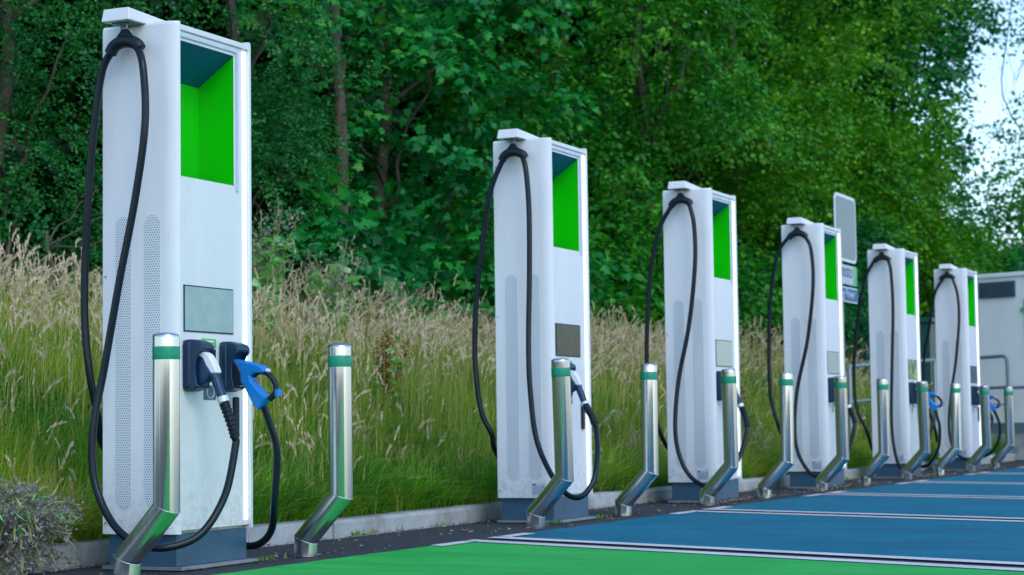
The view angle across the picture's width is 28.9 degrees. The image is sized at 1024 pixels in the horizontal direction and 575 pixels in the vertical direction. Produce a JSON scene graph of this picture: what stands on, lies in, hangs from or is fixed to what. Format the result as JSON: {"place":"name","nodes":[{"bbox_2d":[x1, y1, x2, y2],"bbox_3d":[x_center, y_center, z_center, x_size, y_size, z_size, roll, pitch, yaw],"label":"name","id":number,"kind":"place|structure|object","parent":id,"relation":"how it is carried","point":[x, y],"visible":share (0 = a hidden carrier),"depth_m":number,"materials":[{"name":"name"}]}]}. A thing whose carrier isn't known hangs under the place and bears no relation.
{"place":"outdoors","nodes":[
{"label":"outdoors","id":0,"kind":"place"},
{"bbox_2d":[252,196,304,357],"bbox_3d":[-1.988,0.041,16.050,0.717,1.682,0.654,-3,-4,25],"label":"thistle plant","id":1,"kind":"object","parent":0,"point":[271,257],"visible":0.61,"depth_m":15.95,"materials":[{"name":"green plant"}]},
{"bbox_2d":[300,234,368,358],"bbox_3d":[-1.546,0.238,16.793,0.522,1.393,0.743,3,-5,-40],"label":"thistle plant","id":2,"kind":"object","parent":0,"point":[335,286],"visible":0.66,"depth_m":16.73,"materials":[{"name":"green plant"}]},
{"bbox_2d":[378,275,428,353],"bbox_3d":[-0.969,0.398,17.749,0.462,1.089,0.354,-1,-4,-4],"label":"thistle plant","id":3,"kind":"object","parent":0,"point":[391,294],"visible":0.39,"depth_m":17.76,"materials":[{"name":"green plant"}]},
{"bbox_2d":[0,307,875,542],"bbox_3d":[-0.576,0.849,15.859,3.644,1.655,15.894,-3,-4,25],"label":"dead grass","id":4,"kind":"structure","parent":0,"point":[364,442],"depth_m":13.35,"materials":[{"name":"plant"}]},
{"bbox_2d":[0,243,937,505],"bbox_3d":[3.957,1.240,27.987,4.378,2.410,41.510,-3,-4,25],"label":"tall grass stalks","id":5,"kind":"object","parent":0,"point":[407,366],"depth_m":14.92,"materials":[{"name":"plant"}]},
{"bbox_2d":[21,468,932,573],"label":"kerb weeds","id":6,"kind":"object","parent":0,"point":[373,531],"visible":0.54,"depth_m":11.97,"materials":[{"name":"green plant"}]},
{"bbox_2d":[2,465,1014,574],"bbox_3d":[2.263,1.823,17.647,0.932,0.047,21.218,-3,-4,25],"label":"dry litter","id":7,"kind":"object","parent":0,"point":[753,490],"visible":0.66,"depth_m":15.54,"materials":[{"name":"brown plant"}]},
{"bbox_2d":[27,460,1023,574],"bbox_3d":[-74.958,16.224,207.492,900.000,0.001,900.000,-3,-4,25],"label":"ground","id":8,"kind":"structure","parent":0,"point":[402,540],"depth_m":11.53,"materials":[{"name":"asphalt"}]},
{"bbox_2d":[0,473,89,574],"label":"shrub","id":9,"kind":"object","parent":8,"relation":"on","point":[16,532],"visible":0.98,"depth_m":8.93,"materials":[{"name":"plant"}]},
{"bbox_2d":[113,332,180,574],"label":"bollard","id":10,"kind":"object","parent":8,"relation":"on","point":[148,531],"visible":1,"depth_m":8.50,"materials":[{"name":"silver metal"}]},
{"bbox_2d":[80,7,281,570],"bbox_3d":[-1.529,0.017,9.395,0.818,2.591,1.015,-3,-4,25],"label":"charging station","id":11,"kind":"object","parent":8,"relation":"on","point":[177,238],"visible":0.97,"depth_m":9.25,"materials":[{"name":"white metal"}]},
{"bbox_2d":[294,343,352,556],"bbox_3d":[-0.949,0.814,9.945,0.325,1.063,0.121,-3,-4,25],"label":"bollard","id":12,"kind":"object","parent":8,"relation":"on","point":[323,516],"visible":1,"depth_m":9.87,"materials":[{"name":"silver metal"}]},
{"bbox_2d":[435,541,474,545],"bbox_3d":[-0.315,1.396,10.831,0.100,0.001,0.464,-3,-4,25],"label":"white line","id":13,"kind":"object","parent":8,"relation":"on","point":[450,543],"visible":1,"depth_m":10.80,"materials":[{"name":"paint"}]},
{"bbox_2d":[0,454,1015,574],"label":"kerb","id":14,"kind":"structure","parent":8,"relation":"on","point":[92,552],"depth_m":12.25,"materials":[{"name":"concrete"}]},
{"bbox_2d":[496,533,534,536],"bbox_3d":[0.025,1.442,11.566,0.100,0.001,0.444,-3,-4,25],"label":"white line","id":15,"kind":"object","parent":8,"relation":"on","point":[518,534],"visible":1,"depth_m":11.59,"materials":[{"name":"paint"}]},
{"bbox_2d":[472,128,599,522],"bbox_3d":[0.249,0.257,13.188,0.976,2.591,1.018,-3,-4,25],"label":"charging station","id":16,"kind":"object","parent":8,"relation":"on","point":[538,186],"visible":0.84,"depth_m":13.14,"materials":[{"name":"metal"}]},
{"bbox_2d":[526,358,573,527],"bbox_3d":[0.228,0.976,12.495,0.325,1.063,0.120,-3,-2,25],"label":"bollard","id":17,"kind":"object","parent":8,"relation":"on","point":[550,495],"visible":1,"depth_m":12.41,"materials":[{"name":"silver metal"}]},
{"bbox_2d":[214,542,1023,574],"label":"green bay paint","id":18,"kind":"object","parent":8,"relation":"on","point":[477,558],"visible":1,"depth_m":9.06,"materials":[{"name":"green paint"}]},
{"bbox_2d":[615,363,658,515],"bbox_3d":[0.868,1.063,13.880,0.325,1.063,0.121,-3,-5,25],"label":"bollard","id":19,"kind":"object","parent":8,"relation":"on","point":[636,487],"visible":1,"depth_m":13.81,"materials":[{"name":"silver metal"}]},
{"bbox_2d":[669,511,696,513],"bbox_3d":[1.225,1.607,14.167,0.100,0.001,0.464,-3,-4,25],"label":"white line","id":20,"kind":"object","parent":8,"relation":"on","point":[683,512],"visible":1,"depth_m":14.16,"materials":[{"name":"paint"}]},
{"bbox_2d":[645,181,749,502],"bbox_3d":[1.566,0.449,16.204,0.863,2.591,0.918,-3,-4,25],"label":"charging station","id":21,"kind":"object","parent":8,"relation":"on","point":[697,224],"visible":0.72,"depth_m":16.06,"materials":[{"name":"metal"}]},
{"bbox_2d":[707,506,729,508],"bbox_3d":[1.565,1.653,14.902,0.100,0.001,0.444,-3,-4,25],"label":"white line","id":22,"kind":"object","parent":8,"relation":"on","point":[719,507],"visible":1,"depth_m":14.91,"materials":[{"name":"paint"}]},
{"bbox_2d":[699,368,738,504],"bbox_3d":[1.609,1.165,15.486,0.325,1.063,0.121,-3,-3,25],"label":"bollard","id":23,"kind":"object","parent":8,"relation":"on","point":[719,479],"visible":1,"depth_m":15.41,"materials":[{"name":"silver metal"}]},
{"bbox_2d":[465,539,1023,570],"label":"white line","id":24,"kind":"object","parent":8,"relation":"on","point":[831,559],"visible":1,"depth_m":9.45,"materials":[{"name":"paint"}]},
{"bbox_2d":[488,536,1023,564],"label":"white line","id":25,"kind":"object","parent":8,"relation":"on","point":[881,556],"visible":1,"depth_m":9.75,"materials":[{"name":"paint"}]},
{"bbox_2d":[512,512,1023,561],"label":"parking space","id":26,"kind":"object","parent":8,"relation":"on","point":[973,540],"visible":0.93,"depth_m":11.31,"materials":[{"name":"blue paint"}]},
{"bbox_2d":[758,372,794,497],"bbox_3d":[2.236,1.251,16.844,0.325,1.063,0.121,-3,-6,25],"label":"bollard","id":27,"kind":"object","parent":8,"relation":"on","point":[777,472],"visible":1,"depth_m":16.77,"materials":[{"name":"silver metal"}]},
{"bbox_2d":[767,217,856,488],"bbox_3d":[2.949,0.637,19.188,0.853,2.591,0.891,-3,-4,25],"label":"charging station","id":28,"kind":"object","parent":8,"relation":"on","point":[812,310],"visible":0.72,"depth_m":19.03,"materials":[{"name":"metal"}]},
{"bbox_2d":[816,375,848,490],"bbox_3d":[2.964,1.351,18.421,0.325,1.063,0.121,-3,-3,25],"label":"bollard","id":29,"kind":"object","parent":8,"relation":"on","point":[832,468],"visible":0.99,"depth_m":18.34,"materials":[{"name":"silver metal"}]},
{"bbox_2d":[692,510,1023,521],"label":"white line","id":30,"kind":"object","parent":8,"relation":"on","point":[862,516],"visible":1,"depth_m":13.19,"materials":[{"name":"paint"}]},
{"bbox_2d":[708,508,1023,518],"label":"white line","id":31,"kind":"object","parent":8,"relation":"on","point":[870,513],"visible":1,"depth_m":13.59,"materials":[{"name":"paint"}]},
{"bbox_2d":[720,495,1023,517],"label":"parking space","id":32,"kind":"object","parent":8,"relation":"on","point":[989,507],"visible":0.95,"depth_m":14.93,"materials":[{"name":"blue paint"}]},
{"bbox_2d":[859,378,890,484],"bbox_3d":[3.617,1.440,19.836,0.325,1.063,0.121,-3,-4,25],"label":"bollard","id":33,"kind":"object","parent":8,"relation":"on","point":[874,465],"visible":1,"depth_m":19.76,"materials":[{"name":"silver metal"}]},
{"bbox_2d":[852,244,943,478],"bbox_3d":[4.399,0.828,22.211,0.849,2.591,1.006,-4,-5,37],"label":"charging station","id":34,"kind":"object","parent":8,"relation":"on","point":[891,273],"visible":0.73,"depth_m":22.00,"materials":[{"name":"metal"}]},
{"bbox_2d":[901,381,930,479],"bbox_3d":[4.346,1.541,21.415,0.325,1.063,0.121,-3,-1,25],"label":"bollard","id":35,"kind":"object","parent":8,"relation":"on","point":[915,461],"visible":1,"depth_m":21.33,"materials":[{"name":"silver metal"}]},
{"bbox_2d":[824,494,1023,498],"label":"white line","id":36,"kind":"object","parent":8,"relation":"on","point":[922,496],"visible":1,"depth_m":16.49,"materials":[{"name":"paint"}]},
{"bbox_2d":[839,483,1023,495],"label":"parking space","id":37,"kind":"object","parent":8,"relation":"on","point":[967,489],"visible":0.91,"depth_m":18.21,"materials":[{"name":"blue paint"}]},
{"bbox_2d":[847,493,1023,496],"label":"white line","id":38,"kind":"object","parent":8,"relation":"on","point":[928,494],"visible":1,"depth_m":16.93,"materials":[{"name":"paint"}]},
{"bbox_2d":[934,383,961,474],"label":"bollard","id":39,"kind":"object","parent":8,"relation":"on","point":[947,458],"visible":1,"depth_m":22.80,"materials":[{"name":"silver metal"}]},
{"bbox_2d":[909,482,1004,483],"bbox_3d":[5.948,1.820,18.181,0.128,0.001,5.886,3,-5,-41],"label":"white line","id":40,"kind":"object","parent":8,"relation":"on","point":[971,483],"visible":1,"depth_m":19.67,"materials":[{"name":"paint"}]},
{"bbox_2d":[922,264,1000,470],"bbox_3d":[5.729,1.018,25.197,0.884,2.591,1.001,-3,-4,25],"label":"charging station","id":41,"kind":"object","parent":8,"relation":"on","point":[955,297],"visible":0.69,"depth_m":24.97,"materials":[{"name":"metal"}]},
{"bbox_2d":[911,481,1012,482],"bbox_3d":[6.082,1.838,18.471,0.128,0.001,5.886,3,-5,-41],"label":"white line","id":42,"kind":"object","parent":8,"relation":"on","point":[979,482],"visible":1,"depth_m":19.95,"materials":[{"name":"paint"}]},
{"bbox_2d":[928,474,1023,482],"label":"parking space","id":43,"kind":"object","parent":8,"relation":"on","point":[1013,478],"visible":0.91,"depth_m":21.40,"materials":[{"name":"blue paint"}]},
{"bbox_2d":[966,385,991,471],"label":"bollard","id":44,"kind":"object","parent":8,"relation":"on","point":[979,454],"visible":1,"depth_m":24.32,"materials":[{"name":"silver metal"}]},
{"bbox_2d":[977,271,1023,459],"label":"equipment container","id":45,"kind":"object","parent":8,"relation":"on","point":[1001,310],"visible":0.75,"depth_m":31.11,"materials":[{"name":"metal"}]},
{"bbox_2d":[980,354,1023,453],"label":"tube barrier","id":46,"kind":"object","parent":8,"relation":"on","point":[1005,357],"visible":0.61,"depth_m":30.72,"materials":[{"name":"grey metal"}]},
{"bbox_2d":[990,386,1014,468],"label":"bollard","id":47,"kind":"object","parent":8,"relation":"on","point":[1006,448],"visible":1,"depth_m":25.71,"materials":[{"name":"silver metal"}]},
{"bbox_2d":[987,468,1023,472],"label":"parking space","id":48,"kind":"object","parent":8,"relation":"on","point":[1016,470],"visible":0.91,"depth_m":24.23,"materials":[{"name":"blue paint"}]},
{"bbox_2d":[705,0,1023,249],"label":"sky","id":49,"kind":"structure","parent":0,"point":[992,94],"materials":[{"name":"white"}]},
{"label":"grass bank","id":50,"kind":"structure","parent":0,"visible":0},
{"bbox_2d":[0,0,178,307],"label":"woodland tree","id":51,"kind":"object","parent":50,"relation":"on","point":[73,91],"visible":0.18,"depth_m":20.85,"materials":[{"name":"green plant"}]},
{"bbox_2d":[0,135,258,319],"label":"bush","id":52,"kind":"object","parent":50,"relation":"on","point":[47,244],"visible":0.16,"depth_m":15.68,"materials":[{"name":"green plant"}]},
{"bbox_2d":[0,0,262,304],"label":"hawthorn tree","id":53,"kind":"object","parent":50,"relation":"on","point":[10,13],"visible":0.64,"depth_m":16.84,"materials":[{"name":"green plant"}]},
{"bbox_2d":[0,0,458,278],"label":"woodland tree","id":54,"kind":"object","parent":50,"relation":"on","point":[397,113],"visible":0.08,"depth_m":24.79,"materials":[{"name":"green plant"}]},
{"bbox_2d":[93,0,400,247],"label":"hawthorn tree","id":55,"kind":"object","parent":50,"relation":"on","point":[263,160],"visible":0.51,"depth_m":19.07,"materials":[{"name":"green plant"}]},
{"bbox_2d":[158,0,423,249],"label":"sycamore tree","id":56,"kind":"object","parent":50,"relation":"on","point":[337,37],"visible":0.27,"depth_m":20.61,"materials":[{"name":"green plant"}]},
{"bbox_2d":[252,155,448,343],"bbox_3d":[-1.897,-0.007,18.986,2.403,2.364,3.625,-3,-4,25],"label":"bush","id":57,"kind":"object","parent":50,"relation":"on","point":[325,235],"visible":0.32,"depth_m":18.69,"materials":[{"name":"green plant"}]},
{"bbox_2d":[369,324,412,435],"bbox_3d":[-0.917,0.771,14.884,0.323,0.989,0.316,-3,-4,25],"label":"dock plant","id":58,"kind":"object","parent":50,"relation":"on","point":[389,360],"visible":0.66,"depth_m":14.89,"materials":[{"name":"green plant"}]},
{"bbox_2d":[195,0,619,260],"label":"woodland tree","id":59,"kind":"object","parent":50,"relation":"on","point":[410,132],"visible":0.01,"depth_m":30.34,"materials":[{"name":"green plant"}]},
{"bbox_2d":[0,317,870,513],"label":"broadleaf weeds","id":60,"kind":"object","parent":50,"relation":"on","point":[55,403],"visible":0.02,"depth_m":13.87,"materials":[{"name":"green plant"}]},
{"bbox_2d":[251,0,638,340],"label":"sycamore tree","id":61,"kind":"object","parent":50,"relation":"on","point":[438,14],"visible":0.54,"depth_m":22.35,"materials":[{"name":"green plant"}]},
{"bbox_2d":[0,222,980,495],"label":"grass seed heads","id":62,"kind":"object","parent":50,"relation":"on","point":[402,318],"depth_m":15.64,"materials":[{"name":"beige plant"}]},
{"bbox_2d":[0,272,1020,544],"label":"meadow grass","id":63,"kind":"structure","parent":50,"relation":"on","point":[458,492],"depth_m":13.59,"materials":[{"name":"green plant"}]},
{"bbox_2d":[298,0,753,349],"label":"sycamore tree","id":64,"kind":"object","parent":50,"relation":"on","point":[443,108],"visible":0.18,"depth_m":24.86,"materials":[{"name":"green plant"}]},
{"bbox_2d":[432,196,664,355],"bbox_3d":[0.539,0.043,24.450,2.580,2.479,5.153,-3,-4,25],"label":"bush","id":65,"kind":"object","parent":50,"relation":"on","point":[638,292],"visible":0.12,"depth_m":24.63,"materials":[{"name":"green plant"}]},
{"bbox_2d":[432,0,690,333],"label":"woodland tree","id":66,"kind":"object","parent":50,"relation":"on","point":[573,37],"visible":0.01,"depth_m":34.59,"materials":[{"name":"green plant"}]},
{"bbox_2d":[464,0,810,322],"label":"ash tree","id":67,"kind":"object","parent":50,"relation":"on","point":[641,140],"visible":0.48,"depth_m":29.34,"materials":[{"name":"green plant"}]},
{"bbox_2d":[599,183,783,357],"bbox_3d":[2.690,0.137,28.634,2.988,2.812,6.292,-3,-4,25],"label":"elder bush","id":68,"kind":"object","parent":50,"relation":"on","point":[753,304],"visible":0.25,"depth_m":28.39,"materials":[{"name":"green plant"}]},
{"bbox_2d":[587,0,870,343],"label":"woodland tree","id":69,"kind":"object","parent":50,"relation":"on","point":[653,52],"visible":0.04,"depth_m":40.94,"materials":[{"name":"green plant"}]},
{"bbox_2d":[740,385,752,420],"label":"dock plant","id":70,"kind":"object","parent":50,"relation":"on","point":[742,391],"visible":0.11,"depth_m":21.80,"materials":[{"name":"green plant"}]},
{"bbox_2d":[566,0,927,341],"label":"ash tree","id":71,"kind":"object","parent":50,"relation":"on","point":[754,215],"visible":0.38,"depth_m":34.51,"materials":[{"name":"green plant"}]},
{"bbox_2d":[690,0,935,362],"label":"woodland tree","id":72,"kind":"object","parent":50,"relation":"on","point":[809,85],"visible":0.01,"depth_m":45.77,"materials":[{"name":"green plant"}]},
{"bbox_2d":[667,0,989,287],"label":"ash tree","id":73,"kind":"object","parent":50,"relation":"on","point":[904,188],"visible":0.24,"depth_m":38.68,"materials":[{"name":"green plant"}]},
{"bbox_2d":[737,194,919,364],"bbox_3d":[5.333,0.191,34.304,3.510,3.589,9.515,-3,-4,25],"label":"bush","id":74,"kind":"object","parent":50,"relation":"on","point":[851,309],"visible":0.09,"depth_m":33.52,"materials":[{"name":"green plant"}]},
{"bbox_2d":[833,192,857,375],"bbox_3d":[3.937,0.543,23.494,0.110,3.282,0.930,-3,-4,25],"label":"road sign","id":75,"kind":"object","parent":50,"relation":"on","point":[844,215],"visible":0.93,"depth_m":23.57,"materials":[{"name":"grey metal"}]},
{"bbox_2d":[744,0,1016,314],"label":"ash tree","id":76,"kind":"object","parent":50,"relation":"on","point":[956,54],"visible":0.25,"depth_m":43.22,"materials":[{"name":"green plant"}]},
{"bbox_2d":[752,69,1019,351],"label":"tree","id":77,"kind":"object","parent":50,"relation":"on","point":[971,259],"visible":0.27,"depth_m":40.08,"materials":[{"name":"green plant"}]},
{"bbox_2d":[847,358,937,444],"bbox_3d":[5.052,1.603,26.073,0.052,1.460,4.652,-3,-4,25],"label":"guard rail","id":78,"kind":"object","parent":50,"relation":"on","point":[849,380],"visible":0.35,"depth_m":24.48,"materials":[{"name":"metal"}]},
{"bbox_2d":[852,317,937,403],"bbox_3d":[6.467,1.462,32.654,1.320,1.830,1.620,-3,-4,25],"label":"green cabinet","id":79,"kind":"object","parent":50,"relation":"on","point":[931,345],"visible":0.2,"depth_m":31.83,"materials":[{"name":"metal"}]},
{"bbox_2d":[943,0,1023,269],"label":"birch tree","id":80,"kind":"object","parent":50,"relation":"on","point":[1017,205],"visible":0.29,"depth_m":56.66,"materials":[{"name":"green plant"}]},
{"bbox_2d":[971,212,1023,352],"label":"bush","id":81,"kind":"object","parent":50,"relation":"on","point":[1016,262],"depth_m":51.11,"materials":[{"name":"green plant"}]}
]}

